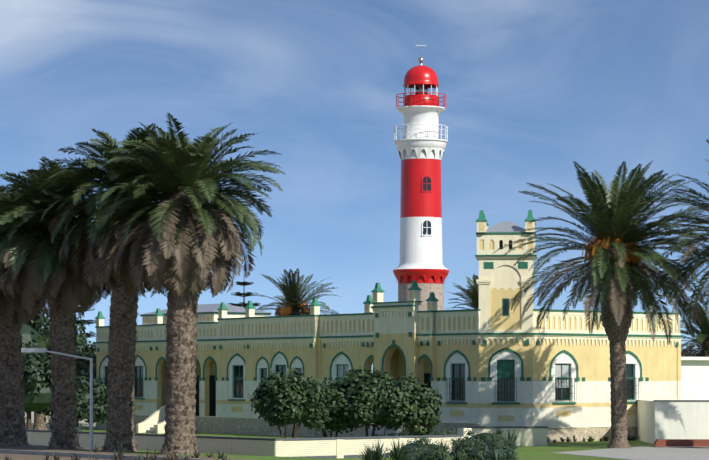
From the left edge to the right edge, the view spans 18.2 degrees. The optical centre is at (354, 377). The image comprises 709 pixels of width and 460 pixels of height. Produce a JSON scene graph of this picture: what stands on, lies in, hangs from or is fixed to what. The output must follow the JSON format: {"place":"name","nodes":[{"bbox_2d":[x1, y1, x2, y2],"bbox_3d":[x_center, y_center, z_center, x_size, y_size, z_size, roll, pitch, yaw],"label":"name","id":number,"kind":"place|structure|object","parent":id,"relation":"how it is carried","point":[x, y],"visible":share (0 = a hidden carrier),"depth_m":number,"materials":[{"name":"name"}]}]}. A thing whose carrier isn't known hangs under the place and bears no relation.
{"place":"outdoors","nodes":[
{"label":"outdoors","id":0,"kind":"place"},
{"bbox_2d":[0,447,254,459],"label":"road","id":1,"kind":"structure","parent":0,"point":[24,454],"depth_m":87.14,"materials":[{"name":"grey asphalt"}]},
{"bbox_2d":[25,412,423,427],"bbox_3d":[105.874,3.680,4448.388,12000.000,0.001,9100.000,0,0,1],"label":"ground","id":2,"kind":"structure","parent":0,"point":[84,423],"depth_m":180.52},
{"bbox_2d":[74,306,95,372],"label":"pine","id":3,"kind":"object","parent":2,"relation":"on","point":[91,348],"visible":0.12,"depth_m":164.95,"materials":[{"name":"green plant"}]},
{"bbox_2d":[78,336,95,377],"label":"tree","id":4,"kind":"object","parent":2,"relation":"on","point":[93,352],"visible":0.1,"depth_m":170.31,"materials":[{"name":"green plant"}]},
{"bbox_2d":[227,281,260,306],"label":"pine","id":5,"kind":"object","parent":2,"relation":"on","point":[244,284],"visible":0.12,"depth_m":204.49,"materials":[{"name":"green plant"}]},
{"bbox_2d":[250,268,339,315],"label":"palm","id":6,"kind":"object","parent":2,"relation":"on","point":[294,301],"visible":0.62,"depth_m":181.08,"materials":[{"name":"green plant"}]},
{"bbox_2d":[393,45,448,310],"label":"lighthouse","id":7,"kind":"object","parent":2,"relation":"on","point":[420,145],"visible":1,"depth_m":168.27,"materials":[{"name":"white"}]},
{"bbox_2d":[446,274,478,308],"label":"palm","id":8,"kind":"object","parent":2,"relation":"on","point":[472,293],"visible":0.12,"depth_m":176.60,"materials":[{"name":"green plant"}]},
{"bbox_2d":[684,338,700,356],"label":"tree","id":9,"kind":"object","parent":2,"relation":"on","point":[692,351],"visible":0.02,"depth_m":174.03,"materials":[{"name":"green plant"}]},
{"bbox_2d":[9,428,652,459],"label":"ground","id":10,"kind":"structure","parent":0,"point":[538,452],"depth_m":106.28,"materials":[{"name":"green plant"}]},
{"bbox_2d":[0,187,48,446],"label":"palm","id":11,"kind":"object","parent":10,"relation":"on","point":[14,315],"visible":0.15,"depth_m":97.68,"materials":[{"name":"brown plant"}]},
{"bbox_2d":[20,305,50,359],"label":"tree","id":12,"kind":"object","parent":10,"relation":"on","point":[30,334],"visible":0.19,"depth_m":149.31,"materials":[{"name":"green plant"}]},
{"bbox_2d":[22,346,77,429],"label":"tree","id":13,"kind":"object","parent":10,"relation":"on","point":[37,380],"visible":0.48,"depth_m":133.87,"materials":[{"name":"green plant"}]},
{"bbox_2d":[22,333,86,429],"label":"tree","id":14,"kind":"object","parent":10,"relation":"on","point":[39,423],"visible":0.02,"depth_m":149.83,"materials":[{"name":"green plant"}]},
{"bbox_2d":[0,156,111,448],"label":"palm","id":15,"kind":"object","parent":10,"relation":"on","point":[43,272],"visible":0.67,"depth_m":93.44,"materials":[{"name":"green plant"}]},
{"bbox_2d":[32,314,95,411],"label":"tree","id":16,"kind":"object","parent":10,"relation":"on","point":[80,337],"visible":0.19,"depth_m":159.49,"materials":[{"name":"green plant"}]},
{"bbox_2d":[44,415,86,431],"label":"shrub","id":17,"kind":"object","parent":10,"relation":"on","point":[50,423],"visible":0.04,"depth_m":118.15,"materials":[{"name":"green plant"}]},
{"bbox_2d":[35,371,107,427],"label":"tree","id":18,"kind":"object","parent":10,"relation":"on","point":[99,398],"visible":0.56,"depth_m":138.93,"materials":[{"name":"green plant"}]},
{"bbox_2d":[4,446,229,459],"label":"grass tufts","id":19,"kind":"object","parent":10,"relation":"on","point":[119,455],"visible":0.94,"depth_m":81.93,"materials":[{"name":"green plant"}]},
{"bbox_2d":[37,123,202,451],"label":"palm","id":20,"kind":"object","parent":10,"relation":"on","point":[120,385],"visible":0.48,"depth_m":90.67,"materials":[{"name":"green plant"}]},
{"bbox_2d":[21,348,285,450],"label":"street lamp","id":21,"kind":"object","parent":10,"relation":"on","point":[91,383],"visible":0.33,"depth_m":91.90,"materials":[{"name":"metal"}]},
{"bbox_2d":[136,404,195,432],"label":"loggia stairs","id":22,"kind":"structure","parent":10,"relation":"on","point":[154,422],"depth_m":146.76,"materials":[{"name":"concrete"}]},
{"bbox_2d":[95,113,285,454],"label":"palm","id":23,"kind":"object","parent":10,"relation":"on","point":[187,241],"visible":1,"depth_m":87.03,"materials":[{"name":"green plant"}]},
{"bbox_2d":[26,426,547,458],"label":"garden wall","id":24,"kind":"structure","parent":10,"relation":"on","point":[334,447],"depth_m":101.34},
{"bbox_2d":[248,368,331,437],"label":"bush","id":25,"kind":"object","parent":10,"relation":"on","point":[283,400],"visible":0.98,"depth_m":109.62,"materials":[{"name":"green plant"}]},
{"bbox_2d":[304,376,350,436],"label":"bush","id":26,"kind":"object","parent":10,"relation":"on","point":[336,424],"visible":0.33,"depth_m":111.30,"materials":[{"name":"green plant"}]},
{"bbox_2d":[88,426,638,459],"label":"plants","id":27,"kind":"object","parent":10,"relation":"on","point":[370,454],"visible":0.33,"depth_m":92.02,"materials":[{"name":"green plant"}]},
{"bbox_2d":[326,366,411,436],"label":"bush","id":28,"kind":"object","parent":10,"relation":"on","point":[370,397],"visible":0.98,"depth_m":110.59,"materials":[{"name":"green plant"}]},
{"bbox_2d":[94,210,682,441],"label":"building","id":29,"kind":"structure","parent":10,"relation":"on","point":[493,360],"depth_m":128.58,"materials":[{"name":"paint"}]},
{"bbox_2d":[370,371,442,435],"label":"bush","id":30,"kind":"object","parent":10,"relation":"on","point":[424,409],"visible":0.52,"depth_m":111.57,"materials":[{"name":"green plant"}]},
{"bbox_2d":[393,445,421,459],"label":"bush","id":31,"kind":"object","parent":10,"relation":"on","point":[410,456],"visible":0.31,"depth_m":88.78,"materials":[{"name":"green plant"}]},
{"bbox_2d":[385,434,442,459],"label":"shrub","id":32,"kind":"object","parent":10,"relation":"on","point":[408,446],"visible":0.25,"depth_m":93.03,"materials":[{"name":"green plant"}]},
{"bbox_2d":[414,426,436,434],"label":"bush","id":33,"kind":"object","parent":10,"relation":"on","point":[430,432],"visible":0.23,"depth_m":113.04,"materials":[{"name":"green plant"}]},
{"bbox_2d":[413,434,449,453],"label":"flowering plant","id":34,"kind":"object","parent":10,"relation":"on","point":[429,441],"visible":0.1,"depth_m":95.98,"materials":[{"name":"green plant"}]},
{"bbox_2d":[412,439,452,459],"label":"shrubs","id":35,"kind":"object","parent":10,"relation":"on","point":[436,451],"visible":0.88,"depth_m":86.71,"materials":[{"name":"green plant"}]},
{"bbox_2d":[449,435,473,448],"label":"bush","id":36,"kind":"object","parent":10,"relation":"on","point":[456,441],"visible":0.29,"depth_m":103.18,"materials":[{"name":"green plant"}]},
{"bbox_2d":[460,429,482,442],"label":"gate shrub","id":37,"kind":"object","parent":10,"relation":"on","point":[470,432],"visible":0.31,"depth_m":103.47,"materials":[{"name":"green plant"}]},
{"bbox_2d":[460,436,502,459],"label":"shrub","id":38,"kind":"object","parent":10,"relation":"on","point":[471,452],"visible":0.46,"depth_m":92.15,"materials":[{"name":"green plant"}]},
{"bbox_2d":[473,433,504,447],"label":"bush","id":39,"kind":"object","parent":10,"relation":"on","point":[488,443],"visible":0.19,"depth_m":94.76,"materials":[{"name":"green plant"}]},
{"bbox_2d":[474,426,503,439],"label":"bush","id":40,"kind":"object","parent":10,"relation":"on","point":[497,432],"visible":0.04,"depth_m":117.26,"materials":[{"name":"green plant"}]},
{"bbox_2d":[474,432,508,445],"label":"bush","id":41,"kind":"object","parent":10,"relation":"on","point":[485,437],"visible":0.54,"depth_m":110.22,"materials":[{"name":"green plant"}]},
{"bbox_2d":[475,443,519,459],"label":"shrub","id":42,"kind":"object","parent":10,"relation":"on","point":[482,455],"visible":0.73,"depth_m":89.89,"materials":[{"name":"green plant"}]},
{"bbox_2d":[492,161,708,447],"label":"palm","id":43,"kind":"object","parent":10,"relation":"on","point":[615,250],"visible":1,"depth_m":113.12,"materials":[{"name":"green plant"}]},
{"bbox_2d":[553,357,708,459],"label":"boundary wall","id":44,"kind":"structure","parent":10,"relation":"on","point":[673,429],"depth_m":120.25,"materials":[{"name":"paint"}]},
{"bbox_2d":[637,139,708,324],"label":"palm","id":45,"kind":"object","parent":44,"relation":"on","point":[696,264],"visible":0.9,"depth_m":111.17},
{"bbox_2d":[680,303,708,356],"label":"palm","id":46,"kind":"object","parent":10,"relation":"on","point":[702,339],"visible":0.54,"depth_m":158.47,"materials":[{"name":"green plant"}]},
{"bbox_2d":[0,0,708,372],"label":"sky","id":47,"kind":"structure","parent":0,"point":[532,89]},
{"bbox_2d":[433,425,456,434],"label":"bush","id":48,"kind":"object","parent":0,"point":[441,432],"visible":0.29,"depth_m":108.28,"materials":[{"name":"green plant"}]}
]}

